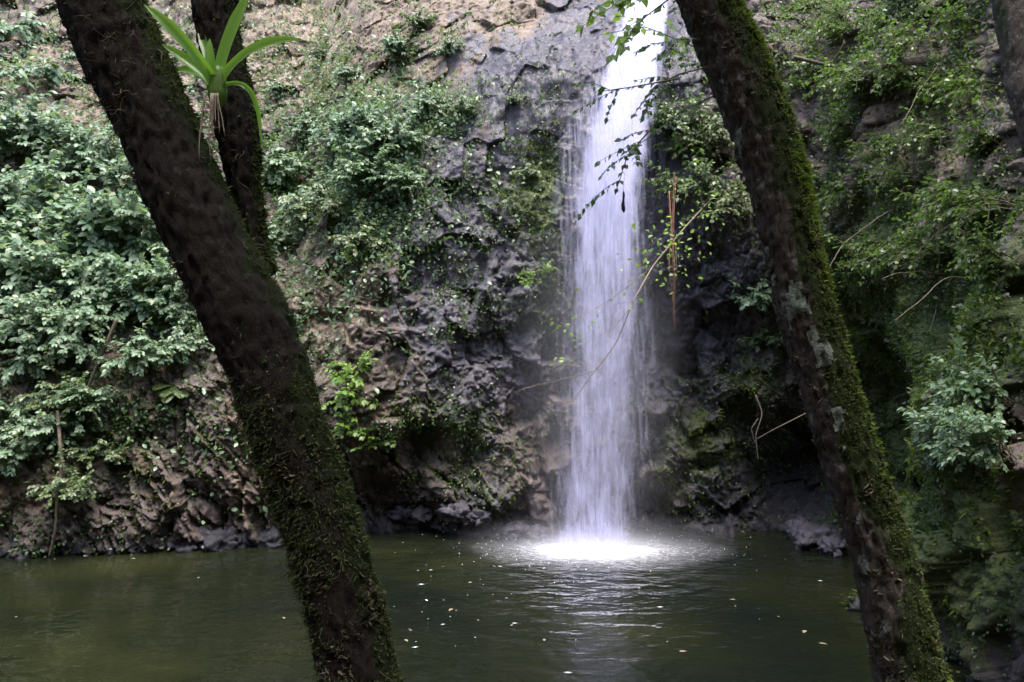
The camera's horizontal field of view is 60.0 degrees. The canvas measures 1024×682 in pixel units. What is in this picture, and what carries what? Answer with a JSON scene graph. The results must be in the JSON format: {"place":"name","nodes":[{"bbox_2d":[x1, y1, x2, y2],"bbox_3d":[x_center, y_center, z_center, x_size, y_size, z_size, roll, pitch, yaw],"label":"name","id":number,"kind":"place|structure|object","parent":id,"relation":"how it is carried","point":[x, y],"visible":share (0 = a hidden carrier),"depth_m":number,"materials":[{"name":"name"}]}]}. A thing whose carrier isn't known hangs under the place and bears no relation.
{"place":"outdoors","nodes":[
{"label":"outdoors","id":0,"kind":"place"},
{"bbox_2d":[0,525,970,681],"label":"water","id":1,"kind":"structure","parent":0,"point":[166,616],"depth_m":9.31,"materials":[{"name":"liquid"}]},
{"bbox_2d":[791,523,843,550],"bbox_3d":[4.304,2.803,12.418,0.879,0.494,0.669,0,0,-6],"label":"wet rock","id":2,"kind":"object","parent":1,"relation":"in","point":[807,536],"visible":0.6,"depth_m":12.21,"materials":[{"name":"stone"}]},
{"bbox_2d":[816,536,847,557],"bbox_3d":[4.382,2.798,12.031,0.517,0.322,0.439,0,0,-36],"label":"wet rock","id":3,"kind":"object","parent":1,"relation":"in","point":[835,547],"visible":0.9,"depth_m":11.89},
{"bbox_2d":[0,0,1023,681],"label":"cliff","id":4,"kind":"structure","parent":0,"point":[548,490],"depth_m":13.30,"materials":[{"name":"stone"}]},
{"bbox_2d":[0,400,37,438],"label":"leafy shrub","id":5,"kind":"object","parent":4,"relation":"on","point":[6,410],"visible":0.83,"depth_m":12.16,"materials":[{"name":"green plant"}]},
{"bbox_2d":[0,412,49,476],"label":"leafy shrub","id":6,"kind":"object","parent":4,"relation":"on","point":[15,453],"visible":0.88,"depth_m":11.83,"materials":[{"name":"green plant"}]},
{"bbox_2d":[0,4,52,44],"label":"broad leaf plant","id":7,"kind":"object","parent":4,"relation":"on","point":[18,27],"visible":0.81,"depth_m":18.27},
{"bbox_2d":[0,272,53,348],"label":"leafy shrub","id":8,"kind":"object","parent":4,"relation":"on","point":[5,311],"visible":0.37,"depth_m":12.55,"materials":[{"name":"green plant"}]},
{"bbox_2d":[0,318,71,386],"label":"leafy shrub","id":9,"kind":"object","parent":4,"relation":"on","point":[24,363],"visible":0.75,"depth_m":12.29,"materials":[{"name":"green plant"}]},
{"bbox_2d":[0,52,81,89],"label":"broad leaf plant","id":10,"kind":"object","parent":4,"relation":"on","point":[52,73],"visible":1,"depth_m":16.81,"materials":[{"name":"plant"}]},
{"bbox_2d":[0,80,82,169],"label":"leafy shrub","id":11,"kind":"object","parent":4,"relation":"on","point":[16,130],"visible":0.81,"depth_m":15.19,"materials":[{"name":"green plant"}]},
{"bbox_2d":[0,152,82,225],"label":"leafy shrub","id":12,"kind":"object","parent":4,"relation":"on","point":[10,180],"visible":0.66,"depth_m":13.97,"materials":[{"name":"green plant"}]},
{"bbox_2d":[0,206,89,307],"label":"leafy shrub","id":13,"kind":"object","parent":4,"relation":"on","point":[11,268],"visible":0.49,"depth_m":12.96,"materials":[{"name":"green plant"}]},
{"bbox_2d":[6,411,85,457],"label":"leafy shrub","id":14,"kind":"object","parent":4,"relation":"on","point":[36,431],"visible":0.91,"depth_m":11.84,"materials":[{"name":"green plant"}]},
{"bbox_2d":[0,184,92,255],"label":"leafy shrub","id":15,"kind":"object","parent":4,"relation":"on","point":[30,224],"visible":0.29,"depth_m":13.66,"materials":[{"name":"green plant"}]},
{"bbox_2d":[0,151,95,227],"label":"leafy shrub","id":16,"kind":"object","parent":4,"relation":"on","point":[52,194],"visible":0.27,"depth_m":14.12,"materials":[{"name":"green plant"}]},
{"bbox_2d":[9,345,95,418],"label":"leafy shrub","id":17,"kind":"object","parent":4,"relation":"on","point":[50,387],"visible":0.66,"depth_m":12.06,"materials":[{"name":"green plant"}]},
{"bbox_2d":[45,410,62,556],"bbox_3d":[-6.065,1.900,11.788,0.182,1.944,0.196,0,0,27],"label":"slender tree trunk","id":18,"kind":"object","parent":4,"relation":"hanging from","point":[59,436],"visible":0.81,"depth_m":11.77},
{"bbox_2d":[0,280,123,363],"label":"leafy shrub","id":19,"kind":"object","parent":4,"relation":"on","point":[59,319],"visible":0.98,"depth_m":12.30,"materials":[{"name":"green plant"}]},
{"bbox_2d":[26,447,97,508],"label":"leafy shrub","id":20,"kind":"object","parent":4,"relation":"on","point":[76,488],"visible":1,"depth_m":11.63,"materials":[{"name":"green plant"}]},
{"bbox_2d":[17,109,123,182],"bbox_3d":[-7.247,-3.298,15.061,1.914,1.283,1.463,6,-7,-17],"label":"leafy shrub","id":21,"kind":"object","parent":4,"relation":"on","point":[81,149],"visible":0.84,"depth_m":14.91,"materials":[{"name":"green plant"}]},
{"bbox_2d":[1,233,146,313],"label":"leafy shrub","id":22,"kind":"object","parent":4,"relation":"on","point":[69,273],"visible":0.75,"depth_m":12.81,"materials":[{"name":"green plant"}]},
{"bbox_2d":[40,381,119,426],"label":"leafy shrub","id":23,"kind":"object","parent":4,"relation":"on","point":[83,396],"visible":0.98,"depth_m":11.95,"materials":[{"name":"green plant"}]},
{"bbox_2d":[65,413,134,468],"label":"leafy shrub","id":24,"kind":"object","parent":4,"relation":"on","point":[103,448],"visible":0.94,"depth_m":12.02,"materials":[{"name":"green plant"}]},
{"bbox_2d":[45,168,159,265],"bbox_3d":[-6.074,-1.878,13.661,2.018,1.593,1.697,8,-4,-18],"label":"leafy shrub","id":25,"kind":"object","parent":4,"relation":"on","point":[106,222],"visible":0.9,"depth_m":13.31,"materials":[{"name":"green plant"}]},
{"bbox_2d":[52,252,179,331],"bbox_3d":[-5.643,-0.639,13.055,1.855,1.332,1.126,0,0,9],"label":"leafy shrub","id":26,"kind":"object","parent":4,"relation":"on","point":[142,297],"visible":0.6,"depth_m":12.84,"materials":[{"name":"green plant"}]},
{"bbox_2d":[93,146,146,206],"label":"leafy shrub","id":27,"kind":"object","parent":4,"relation":"on","point":[112,181],"visible":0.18,"depth_m":14.26,"materials":[{"name":"green plant"}]},
{"bbox_2d":[88,317,179,377],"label":"leafy shrub","id":28,"kind":"object","parent":4,"relation":"on","point":[132,359],"visible":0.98,"depth_m":12.21,"materials":[{"name":"green plant"}]},
{"bbox_2d":[102,205,174,271],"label":"leafy shrub","id":29,"kind":"object","parent":4,"relation":"on","point":[161,250],"visible":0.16,"depth_m":13.59,"materials":[{"name":"green plant"}]},
{"bbox_2d":[103,242,185,317],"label":"leafy shrub","id":30,"kind":"object","parent":4,"relation":"on","point":[160,270],"visible":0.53,"depth_m":12.83,"materials":[{"name":"green plant"}]},
{"bbox_2d":[119,267,196,323],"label":"leafy shrub","id":31,"kind":"object","parent":4,"relation":"on","point":[164,289],"visible":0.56,"depth_m":12.82,"materials":[{"name":"green plant"}]},
{"bbox_2d":[133,317,207,368],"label":"leafy shrub","id":32,"kind":"object","parent":4,"relation":"on","point":[180,346],"visible":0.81,"depth_m":12.50,"materials":[{"name":"green plant"}]},
{"bbox_2d":[23,0,405,681],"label":"leaning tree","id":33,"kind":"object","parent":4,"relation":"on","point":[209,224],"visible":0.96,"depth_m":3.07,"materials":[{"name":"brown plant"}]},
{"bbox_2d":[144,0,300,161],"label":"bromeliad","id":34,"kind":"object","parent":33,"relation":"on","point":[209,70],"visible":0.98,"depth_m":3.19,"materials":[{"name":"green plant"}]},
{"bbox_2d":[197,523,238,551],"bbox_3d":[-4.051,2.839,12.414,0.595,0.558,0.780,0,0,52],"label":"wet rock","id":35,"kind":"object","parent":4,"relation":"on","point":[215,540],"visible":0.54,"depth_m":12.22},
{"bbox_2d":[0,212,501,557],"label":"ground cover","id":36,"kind":"object","parent":4,"relation":"on","point":[91,426],"visible":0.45,"depth_m":12.25,"materials":[{"name":"green plant"}]},
{"bbox_2d":[249,526,281,547],"bbox_3d":[-3.431,2.817,12.511,0.647,0.438,0.443,0,0,28],"label":"wet rock","id":37,"kind":"object","parent":4,"relation":"on","point":[269,538],"visible":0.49,"depth_m":12.35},
{"bbox_2d":[268,211,299,251],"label":"leafy shrub","id":38,"kind":"object","parent":4,"relation":"on","point":[275,240],"visible":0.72,"depth_m":14.47,"materials":[{"name":"green plant"}]},
{"bbox_2d":[262,130,311,185],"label":"leafy shrub","id":39,"kind":"object","parent":4,"relation":"on","point":[278,168],"visible":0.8,"depth_m":15.24,"materials":[{"name":"green plant"}]},
{"bbox_2d":[273,185,319,230],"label":"leafy shrub","id":40,"kind":"object","parent":4,"relation":"on","point":[292,213],"visible":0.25,"depth_m":14.47,"materials":[{"name":"green plant"}]},
{"bbox_2d":[277,101,323,136],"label":"leafy shrub","id":41,"kind":"object","parent":4,"relation":"on","point":[302,124],"visible":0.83,"depth_m":15.79,"materials":[{"name":"green plant"}]},
{"bbox_2d":[0,0,604,555],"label":"ground cover","id":42,"kind":"object","parent":4,"relation":"on","point":[52,36],"visible":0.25,"depth_m":15.15,"materials":[{"name":"green plant"}]},
{"bbox_2d":[278,152,352,228],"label":"leafy shrub","id":43,"kind":"object","parent":4,"relation":"on","point":[326,204],"visible":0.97,"depth_m":13.75,"materials":[{"name":"green plant"}]},
{"bbox_2d":[307,105,345,151],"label":"leafy shrub","id":44,"kind":"object","parent":4,"relation":"on","point":[326,138],"visible":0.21,"depth_m":14.70,"materials":[{"name":"green plant"}]},
{"bbox_2d":[331,404,367,440],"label":"seedling plant","id":45,"kind":"object","parent":4,"relation":"on","point":[350,431],"visible":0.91,"depth_m":12.46,"materials":[{"name":"green plant"}]},
{"bbox_2d":[321,363,379,411],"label":"seedling plant","id":46,"kind":"object","parent":4,"relation":"on","point":[345,393],"visible":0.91,"depth_m":12.43,"materials":[{"name":"green plant"}]},
{"bbox_2d":[325,349,378,385],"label":"seedling plant","id":47,"kind":"object","parent":4,"relation":"on","point":[364,360],"visible":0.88,"depth_m":12.53,"materials":[{"name":"green plant"}]},
{"bbox_2d":[328,197,395,256],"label":"leafy shrub","id":48,"kind":"object","parent":4,"relation":"on","point":[362,234],"visible":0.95,"depth_m":13.25,"materials":[{"name":"green plant"}]},
{"bbox_2d":[328,90,400,143],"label":"leafy shrub","id":49,"kind":"object","parent":4,"relation":"on","point":[344,126],"visible":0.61,"depth_m":13.79,"materials":[{"name":"green plant"}]},
{"bbox_2d":[324,139,413,202],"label":"leafy shrub","id":50,"kind":"object","parent":4,"relation":"on","point":[361,169],"visible":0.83,"depth_m":13.43,"materials":[{"name":"green plant"}]},
{"bbox_2d":[186,0,556,430],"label":"ground cover","id":51,"kind":"object","parent":4,"relation":"on","point":[370,209],"visible":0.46,"depth_m":13.78,"materials":[{"name":"green plant"}]},
{"bbox_2d":[342,102,429,166],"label":"leafy shrub","id":52,"kind":"object","parent":4,"relation":"on","point":[394,135],"visible":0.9,"depth_m":13.58,"materials":[{"name":"green plant"}]},
{"bbox_2d":[375,28,419,65],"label":"leafy shrub","id":53,"kind":"object","parent":4,"relation":"on","point":[390,45],"visible":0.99,"depth_m":15.18,"materials":[{"name":"green plant"}]},
{"bbox_2d":[385,503,416,524],"bbox_3d":[-1.647,2.649,13.691,0.676,0.388,0.490,0,0,6],"label":"wet rock","id":54,"kind":"object","parent":4,"relation":"on","point":[398,512],"visible":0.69,"depth_m":13.55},
{"bbox_2d":[378,164,424,203],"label":"leafy shrub","id":55,"kind":"object","parent":4,"relation":"on","point":[401,179],"visible":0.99,"depth_m":13.23,"materials":[{"name":"green plant"}]},
{"bbox_2d":[388,76,447,119],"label":"leafy shrub","id":56,"kind":"object","parent":4,"relation":"on","point":[423,103],"visible":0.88,"depth_m":13.98,"materials":[{"name":"green plant"}]},
{"bbox_2d":[397,0,439,34],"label":"leafy shrub","id":57,"kind":"object","parent":4,"relation":"on","point":[419,22],"visible":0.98,"depth_m":15.42,"materials":[{"name":"green plant"}]},
{"bbox_2d":[46,0,802,354],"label":"ground cover","id":58,"kind":"object","parent":4,"relation":"on","point":[346,56],"visible":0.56,"depth_m":15.39,"materials":[{"name":"green plant"}]},
{"bbox_2d":[124,1,752,549],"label":"ground cover","id":59,"kind":"object","parent":4,"relation":"on","point":[462,329],"visible":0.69,"depth_m":13.23,"materials":[{"name":"green plant"}]},
{"bbox_2d":[421,26,465,57],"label":"leafy shrub","id":60,"kind":"object","parent":4,"relation":"on","point":[448,47],"visible":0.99,"depth_m":14.69,"materials":[{"name":"green plant"}]},
{"bbox_2d":[437,500,470,523],"bbox_3d":[-0.836,2.494,12.881,0.533,0.359,0.469,0,0,8],"label":"wet rock","id":61,"kind":"object","parent":4,"relation":"on","point":[454,513],"visible":0.98,"depth_m":12.74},
{"bbox_2d":[315,12,596,530],"bbox_3d":[0.020,-2.799,14.319,3.381,11.305,6.997,0,0,38],"label":"ground cover","id":62,"kind":"object","parent":4,"relation":"on","point":[542,261],"visible":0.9,"depth_m":13.13,"materials":[{"name":"green plant"}]},
{"bbox_2d":[438,81,481,115],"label":"leafy shrub","id":63,"kind":"object","parent":4,"relation":"on","point":[467,105],"visible":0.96,"depth_m":13.79,"materials":[{"name":"green plant"}]},
{"bbox_2d":[463,509,493,527],"bbox_3d":[-0.493,2.566,12.864,0.459,0.267,0.329,0,0,-40],"label":"wet rock","id":64,"kind":"object","parent":4,"relation":"on","point":[478,517],"visible":0.94,"depth_m":12.77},
{"bbox_2d":[1,0,1023,678],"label":"moss","id":65,"kind":"object","parent":4,"relation":"on","point":[985,300],"visible":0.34,"depth_m":12.00,"materials":[{"name":"plant"}]},
{"bbox_2d":[501,520,530,539],"bbox_3d":[0.069,2.785,12.947,0.377,0.327,0.530,0,0,44],"label":"wet rock","id":66,"kind":"object","parent":4,"relation":"on","point":[510,531],"visible":0.88,"depth_m":12.81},
{"bbox_2d":[9,0,1023,428],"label":"leaf litter","id":67,"kind":"object","parent":4,"relation":"on","point":[565,156],"visible":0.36,"depth_m":13.33,"materials":[{"name":"plant"}]},
{"bbox_2d":[415,0,750,582],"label":"waterfall","id":68,"kind":"structure","parent":4,"relation":"on","point":[628,68],"depth_m":12.41,"materials":[{"name":"liquid"}]},
{"bbox_2d":[517,181,745,421],"bbox_3d":[2.089,-0.618,11.497,3.711,3.327,1.714,0,0,-27],"label":"overhanging shrub","id":69,"kind":"object","parent":4,"relation":"on","point":[658,243],"visible":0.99,"depth_m":11.27,"materials":[{"name":"green plant"}]},
{"bbox_2d":[652,112,716,162],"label":"leafy shrub","id":70,"kind":"object","parent":4,"relation":"on","point":[696,143],"visible":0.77,"depth_m":13.18,"materials":[{"name":"green plant"}]},
{"bbox_2d":[648,87,723,139],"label":"twiggy shrub","id":71,"kind":"object","parent":4,"relation":"on","point":[669,113],"visible":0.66,"depth_m":13.13,"materials":[{"name":"green plant"}]},
{"bbox_2d":[636,148,744,208],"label":"twiggy shrub","id":72,"kind":"object","parent":4,"relation":"on","point":[701,168],"visible":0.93,"depth_m":12.83,"materials":[{"name":"green plant"}]},
{"bbox_2d":[673,112,733,161],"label":"twiggy shrub","id":73,"kind":"object","parent":4,"relation":"on","point":[719,132],"visible":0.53,"depth_m":13.01,"materials":[{"name":"green plant"}]},
{"bbox_2d":[503,1,920,531],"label":"ground cover","id":74,"kind":"object","parent":4,"relation":"on","point":[748,428],"visible":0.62,"depth_m":13.48,"materials":[{"name":"green plant"}]},
{"bbox_2d":[678,164,756,229],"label":"twiggy shrub","id":75,"kind":"object","parent":4,"relation":"on","point":[720,202],"visible":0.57,"depth_m":12.66,"materials":[{"name":"green plant"}]},
{"bbox_2d":[468,0,1023,439],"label":"ground cover","id":76,"kind":"object","parent":4,"relation":"on","point":[853,114],"visible":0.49,"depth_m":10.97,"materials":[{"name":"green plant"}]},
{"bbox_2d":[729,272,772,311],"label":"leafy shrub","id":77,"kind":"object","parent":4,"relation":"on","point":[757,297],"visible":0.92,"depth_m":12.88,"materials":[{"name":"green plant"}]},
{"bbox_2d":[737,316,784,351],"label":"leafy shrub","id":78,"kind":"object","parent":4,"relation":"on","point":[770,337],"visible":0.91,"depth_m":13.30,"materials":[{"name":"green plant"}]},
{"bbox_2d":[778,53,841,94],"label":"twiggy shrub","id":79,"kind":"object","parent":4,"relation":"on","point":[794,79],"visible":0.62,"depth_m":12.92,"materials":[{"name":"green plant"}]},
{"bbox_2d":[802,103,855,157],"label":"twiggy shrub","id":80,"kind":"object","parent":4,"relation":"on","point":[834,125],"visible":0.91,"depth_m":11.82,"materials":[{"name":"green plant"}]},
{"bbox_2d":[804,0,855,46],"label":"twiggy shrub","id":81,"kind":"object","parent":4,"relation":"on","point":[840,16],"visible":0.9,"depth_m":12.45,"materials":[{"name":"green plant"}]},
{"bbox_2d":[639,4,1023,681],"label":"ground cover","id":82,"kind":"object","parent":4,"relation":"on","point":[921,364],"visible":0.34,"depth_m":9.88,"materials":[{"name":"green plant"}]},
{"bbox_2d":[817,218,850,268],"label":"twiggy shrub","id":83,"kind":"object","parent":4,"relation":"on","point":[827,241],"visible":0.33,"depth_m":11.63,"materials":[{"name":"green plant"}]},
{"bbox_2d":[798,56,877,105],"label":"twiggy shrub","id":84,"kind":"object","parent":4,"relation":"on","point":[843,81],"visible":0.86,"depth_m":11.47,"materials":[{"name":"green plant"}]},
{"bbox_2d":[815,173,866,220],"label":"twiggy shrub","id":85,"kind":"object","parent":4,"relation":"on","point":[830,197],"visible":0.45,"depth_m":11.59,"materials":[{"name":"green plant"}]},
{"bbox_2d":[832,0,901,57],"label":"twiggy shrub","id":86,"kind":"object","parent":4,"relation":"on","point":[864,19],"visible":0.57,"depth_m":11.93,"materials":[{"name":"green plant"}]},
{"bbox_2d":[830,226,904,286],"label":"twiggy shrub","id":87,"kind":"object","parent":4,"relation":"on","point":[857,246],"visible":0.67,"depth_m":10.67,"materials":[{"name":"green plant"}]},
{"bbox_2d":[844,123,909,175],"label":"twiggy shrub","id":88,"kind":"object","parent":4,"relation":"on","point":[879,141],"visible":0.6,"depth_m":11.04,"materials":[{"name":"green plant"}]},
{"bbox_2d":[848,45,921,104],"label":"twiggy shrub","id":89,"kind":"object","parent":4,"relation":"on","point":[894,73],"visible":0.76,"depth_m":10.89,"materials":[{"name":"green plant"}]},
{"bbox_2d":[858,158,922,198],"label":"twiggy shrub","id":90,"kind":"object","parent":4,"relation":"on","point":[902,179],"visible":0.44,"depth_m":10.65,"materials":[{"name":"green plant"}]},
{"bbox_2d":[863,16,943,62],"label":"twiggy shrub","id":91,"kind":"object","parent":4,"relation":"on","point":[921,34],"visible":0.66,"depth_m":11.02,"materials":[{"name":"green plant"}]},
{"bbox_2d":[865,217,961,277],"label":"twiggy shrub","id":92,"kind":"object","parent":4,"relation":"on","point":[904,253],"visible":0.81,"depth_m":9.78,"materials":[{"name":"green plant"}]},
{"bbox_2d":[882,106,956,156],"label":"twiggy shrub","id":93,"kind":"object","parent":4,"relation":"on","point":[928,130],"visible":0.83,"depth_m":10.34,"materials":[{"name":"green plant"}]},
{"bbox_2d":[891,63,968,119],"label":"twiggy shrub","id":94,"kind":"object","parent":4,"relation":"on","point":[934,82],"visible":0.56,"depth_m":10.64,"materials":[{"name":"green plant"}]},
{"bbox_2d":[890,167,984,237],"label":"twiggy shrub","id":95,"kind":"object","parent":4,"relation":"on","point":[930,194],"visible":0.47,"depth_m":9.47,"materials":[{"name":"green plant"}]},
{"bbox_2d":[909,0,985,44],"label":"twiggy shrub","id":96,"kind":"object","parent":4,"relation":"on","point":[959,17],"visible":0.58,"depth_m":10.58,"materials":[{"name":"green plant"}]},
{"bbox_2d":[896,379,1008,469],"bbox_3d":[3.890,0.728,7.816,0.849,0.796,1.009,-8,4,13],"label":"leafy shrub","id":97,"kind":"object","parent":4,"relation":"on","point":[926,429],"visible":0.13,"depth_m":7.83,"materials":[{"name":"green plant"}]},
{"bbox_2d":[902,394,1016,476],"bbox_3d":[3.422,0.723,6.688,0.706,0.623,0.927,0,0,4],"label":"leafy shrub","id":98,"kind":"object","parent":4,"relation":"on","point":[975,443],"visible":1,"depth_m":6.58,"materials":[{"name":"green plant"}]},
{"bbox_2d":[915,66,1003,119],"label":"twiggy shrub","id":99,"kind":"object","parent":4,"relation":"on","point":[958,94],"visible":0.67,"depth_m":10.20,"materials":[{"name":"green plant"}]},
{"bbox_2d":[906,180,1017,240],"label":"twiggy shrub","id":100,"kind":"object","parent":4,"relation":"on","point":[979,205],"visible":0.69,"depth_m":9.10,"materials":[{"name":"green plant"}]},
{"bbox_2d":[930,109,1005,174],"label":"twiggy shrub","id":101,"kind":"object","parent":4,"relation":"on","point":[981,133],"visible":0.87,"depth_m":9.38,"materials":[{"name":"green plant"}]},
{"bbox_2d":[923,336,1014,428],"bbox_3d":[3.893,0.399,7.631,0.736,0.852,1.124,0,-4,21],"label":"leafy shrub","id":102,"kind":"object","parent":4,"relation":"on","point":[985,392],"visible":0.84,"depth_m":7.36,"materials":[{"name":"green plant"}]},
{"bbox_2d":[928,220,1014,293],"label":"twiggy shrub","id":103,"kind":"object","parent":4,"relation":"on","point":[984,254],"visible":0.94,"depth_m":8.05,"materials":[{"name":"green plant"}]},
{"bbox_2d":[990,0,1023,155],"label":"tree trunk","id":104,"kind":"object","parent":4,"relation":"on","point":[1008,16],"visible":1,"depth_m":6.88,"materials":[{"name":"brown plant"}]},
{"bbox_2d":[570,0,953,681],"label":"leaning tree","id":105,"kind":"object","parent":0,"point":[760,126],"visible":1,"depth_m":3.47,"materials":[{"name":"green plant"}]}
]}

